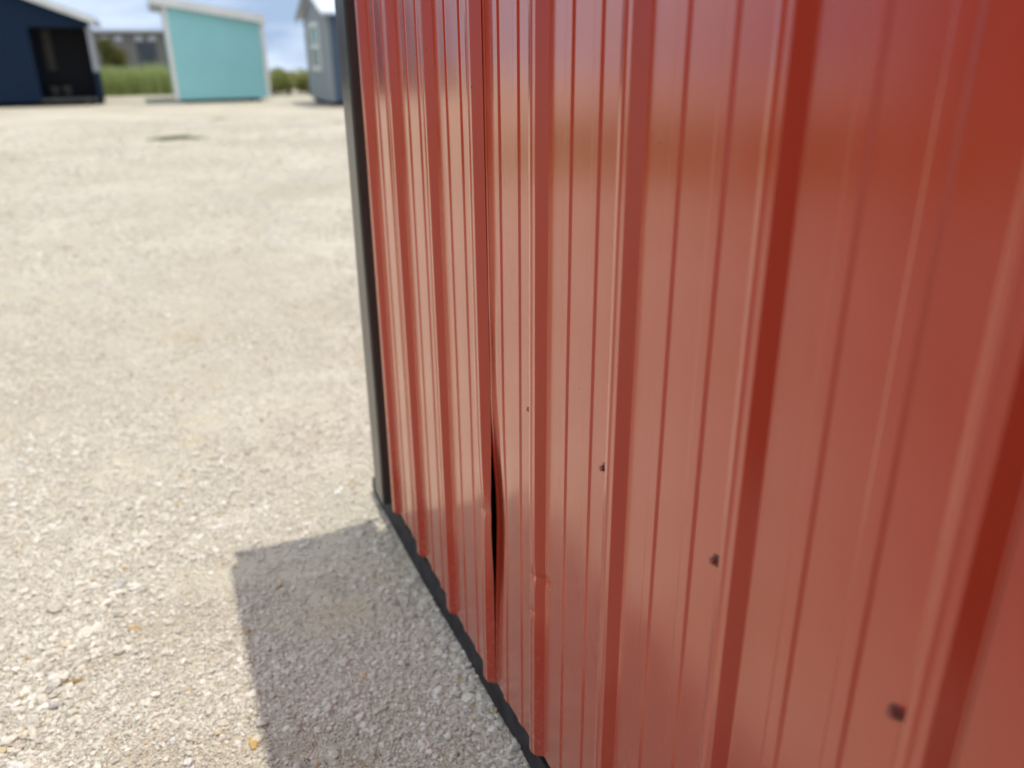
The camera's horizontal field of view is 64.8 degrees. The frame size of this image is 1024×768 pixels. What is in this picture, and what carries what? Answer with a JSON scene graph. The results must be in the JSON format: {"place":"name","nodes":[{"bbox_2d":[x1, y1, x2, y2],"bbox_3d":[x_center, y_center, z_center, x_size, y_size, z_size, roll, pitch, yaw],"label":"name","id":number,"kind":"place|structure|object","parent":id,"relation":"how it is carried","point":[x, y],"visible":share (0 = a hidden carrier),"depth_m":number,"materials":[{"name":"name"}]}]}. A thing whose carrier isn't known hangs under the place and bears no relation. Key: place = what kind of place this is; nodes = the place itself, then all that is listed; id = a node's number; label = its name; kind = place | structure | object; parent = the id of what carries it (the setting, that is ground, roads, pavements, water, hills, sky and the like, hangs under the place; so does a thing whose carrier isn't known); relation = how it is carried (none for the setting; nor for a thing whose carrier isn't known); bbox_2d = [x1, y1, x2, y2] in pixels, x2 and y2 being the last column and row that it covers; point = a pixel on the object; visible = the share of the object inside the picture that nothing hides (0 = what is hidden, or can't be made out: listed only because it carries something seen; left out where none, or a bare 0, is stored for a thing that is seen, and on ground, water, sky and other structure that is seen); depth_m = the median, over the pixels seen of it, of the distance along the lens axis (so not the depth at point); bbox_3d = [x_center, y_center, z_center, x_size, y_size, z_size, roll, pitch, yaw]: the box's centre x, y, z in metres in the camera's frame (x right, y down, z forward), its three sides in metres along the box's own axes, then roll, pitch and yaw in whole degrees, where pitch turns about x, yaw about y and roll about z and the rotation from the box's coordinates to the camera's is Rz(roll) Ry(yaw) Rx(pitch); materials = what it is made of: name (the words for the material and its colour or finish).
{"place":"outdoors","nodes":[
{"label":"outdoors","id":0,"kind":"place"},
{"bbox_2d":[49,86,60,97],"bbox_3d":[-13.721,-8.774,24.253,0.320,0.310,0.320,-10,24,-21],"label":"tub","id":1,"kind":"object","parent":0,"point":[55,91],"visible":1,"depth_m":24.17,"materials":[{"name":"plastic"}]},
{"bbox_2d":[61,86,72,96],"bbox_3d":[-13.409,-8.827,24.377,0.320,0.310,0.320,-10,24,-21],"label":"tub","id":2,"kind":"object","parent":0,"point":[67,91],"visible":0.99,"depth_m":24.28,"materials":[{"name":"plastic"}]},
{"bbox_2d":[93,30,168,72],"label":"long barn","id":3,"kind":"structure","parent":0,"point":[141,46],"depth_m":39.05,"materials":[{"name":"metal"}]},
{"bbox_2d":[114,36,121,40],"bbox_3d":[-18.828,-16.517,38.578,0.340,0.220,0.033,-10,24,-21],"label":"window","id":4,"kind":"structure","parent":3,"relation":"in","point":[117,38],"depth_m":38.56,"materials":[{"name":"grey glass"}]},
{"bbox_2d":[134,36,142,40],"bbox_3d":[-18.002,-16.658,38.905,0.340,0.220,0.033,-10,24,-21],"label":"window","id":5,"kind":"structure","parent":3,"relation":"in","point":[137,38],"depth_m":38.89,"materials":[{"name":"grey glass"}]},
{"bbox_2d":[136,42,157,68],"bbox_3d":[-17.740,-15.629,39.445,0.850,2.000,0.029,-10,24,-21],"label":"door","id":6,"kind":"structure","parent":3,"relation":"in","point":[146,51],"depth_m":39.25,"materials":[{"name":"grey"}]},
{"bbox_2d":[148,36,155,40],"bbox_3d":[-17.451,-16.753,39.122,0.340,0.220,0.033,-10,24,-21],"label":"window","id":7,"kind":"structure","parent":3,"relation":"in","point":[151,38],"depth_m":39.11,"materials":[{"name":"grey glass"}]},
{"bbox_2d":[100,60,173,96],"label":"tall grass","id":8,"kind":"structure","parent":0,"point":[127,81],"depth_m":29.57,"materials":[{"name":"green plant"}]},
{"bbox_2d":[50,0,307,72],"label":"sky","id":9,"kind":"structure","parent":0,"point":[284,38],"materials":[{"name":"blue"}]},
{"bbox_2d":[0,86,529,767],"bbox_3d":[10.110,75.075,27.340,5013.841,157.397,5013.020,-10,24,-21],"label":"ground","id":10,"kind":"structure","parent":0,"point":[306,106],"depth_m":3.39,"materials":[{"name":"beige gravel"}]},
{"bbox_2d":[6,761,23,767],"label":"stone","id":11,"kind":"object","parent":10,"relation":"on","point":[14,764],"visible":1,"depth_m":1.57,"materials":[{"name":"white stone"}]},
{"bbox_2d":[0,0,105,104],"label":"navy shed","id":12,"kind":"structure","parent":10,"relation":"on","point":[45,45],"depth_m":23.30,"materials":[{"name":"blue wood"}]},
{"bbox_2d":[48,701,57,709],"bbox_3d":[-0.976,0.684,1.716,0.026,0.018,0.020,3,23,9],"label":"stone","id":13,"kind":"object","parent":10,"relation":"on","point":[53,705],"visible":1,"depth_m":1.71,"materials":[{"name":"grey stone"}]},
{"bbox_2d":[66,708,78,717],"bbox_3d":[-0.924,0.691,1.694,0.021,0.020,0.020,12,26,29],"label":"stone","id":14,"kind":"object","parent":10,"relation":"on","point":[71,712],"visible":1,"depth_m":1.69,"materials":[{"name":"beige stone"}]},
{"bbox_2d":[65,678,81,683],"bbox_3d":[-0.972,0.658,1.789,0.035,0.007,0.012,-7,23,-16],"label":"stone","id":15,"kind":"object","parent":10,"relation":"on","point":[75,680],"visible":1,"depth_m":1.79,"materials":[{"name":"brown stone"}]},
{"bbox_2d":[95,36,129,68],"bbox_3d":[-17.296,-13.970,35.135,1.195,2.178,1.870,-5,23,-10],"label":"olive tree","id":16,"kind":"object","parent":10,"relation":"on","point":[110,52],"visible":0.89,"depth_m":34.52,"materials":[{"name":"green plant"}]},
{"bbox_2d":[117,578,126,584],"bbox_3d":[-1.023,0.521,2.118,0.023,0.019,0.023,2,22,7],"label":"stone","id":17,"kind":"object","parent":10,"relation":"on","point":[122,581],"visible":1,"depth_m":2.11,"materials":[{"name":"white stone"}]},
{"bbox_2d":[128,625,141,630],"bbox_3d":[-0.911,0.590,1.949,0.035,0.014,0.019,2,22,7],"label":"stone","id":18,"kind":"object","parent":10,"relation":"on","point":[132,627],"visible":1,"depth_m":1.95,"materials":[{"name":"beige stone"}]},
{"bbox_2d":[170,737,176,744],"bbox_3d":[-0.677,0.714,1.614,0.014,0.012,0.021,-17,27,-35],"label":"stone","id":19,"kind":"object","parent":10,"relation":"on","point":[173,740],"visible":1,"depth_m":1.61,"materials":[{"name":"white stone"}]},
{"bbox_2d":[143,135,207,140],"bbox_3d":[-5.686,-4.162,13.630,1.165,0.085,0.564,-10,24,-21],"label":"weed patch","id":20,"kind":"object","parent":10,"relation":"on","point":[175,137],"visible":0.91,"depth_m":13.57,"materials":[{"name":"green plant"}]},
{"bbox_2d":[183,757,193,766],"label":"stone","id":21,"kind":"object","parent":10,"relation":"on","point":[189,761],"visible":1,"depth_m":1.56,"materials":[{"name":"white stone"}]},
{"bbox_2d":[146,0,271,102],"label":"turquoise shed","id":22,"kind":"structure","parent":10,"relation":"on","point":[215,52],"depth_m":24.17,"materials":[{"name":"teal wood"}]},
{"bbox_2d":[249,736,257,749],"bbox_3d":[-0.515,0.714,1.607,0.018,0.012,0.036,-10,24,-22],"label":"stone","id":23,"kind":"object","parent":10,"relation":"on","point":[253,744],"visible":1,"depth_m":1.60,"materials":[{"name":"stone"}]},
{"bbox_2d":[269,68,293,94],"bbox_3d":[-8.759,-10.885,29.041,1.540,0.964,1.504,13,26,29],"label":"shrub","id":24,"kind":"object","parent":10,"relation":"on","point":[273,83],"visible":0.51,"depth_m":28.85,"materials":[{"name":"green plant"}]},
{"bbox_2d":[269,66,305,93],"bbox_3d":[-8.133,-11.012,29.289,1.547,0.991,1.489,2,22,6],"label":"shrub","id":25,"kind":"object","parent":10,"relation":"on","point":[291,75],"visible":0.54,"depth_m":29.14,"materials":[{"name":"green plant"}]},
{"bbox_2d":[294,68,309,93],"bbox_3d":[-7.378,-11.012,29.378,1.170,0.940,1.204,-10,24,-21],"label":"shrub","id":26,"kind":"object","parent":10,"relation":"on","point":[303,86],"visible":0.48,"depth_m":29.13,"materials":[{"name":"green plant"}]},
{"bbox_2d":[295,0,343,105],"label":"gabled shed","id":27,"kind":"structure","parent":10,"relation":"on","point":[318,17],"depth_m":22.01,"materials":[{"name":"grey"}]},
{"bbox_2d":[308,22,321,70],"bbox_3d":[-5.528,-9.469,22.660,0.049,1.250,1.220,-10,24,-21],"label":"window frame","id":28,"kind":"structure","parent":27,"relation":"in","point":[313,28],"depth_m":22.64,"materials":[{"name":"white paint"}]},
{"bbox_2d":[334,0,1023,767],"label":"metal shed","id":29,"kind":"structure","parent":10,"relation":"on","point":[692,332],"depth_m":0.79,"materials":[{"name":"red paint"}]}
]}

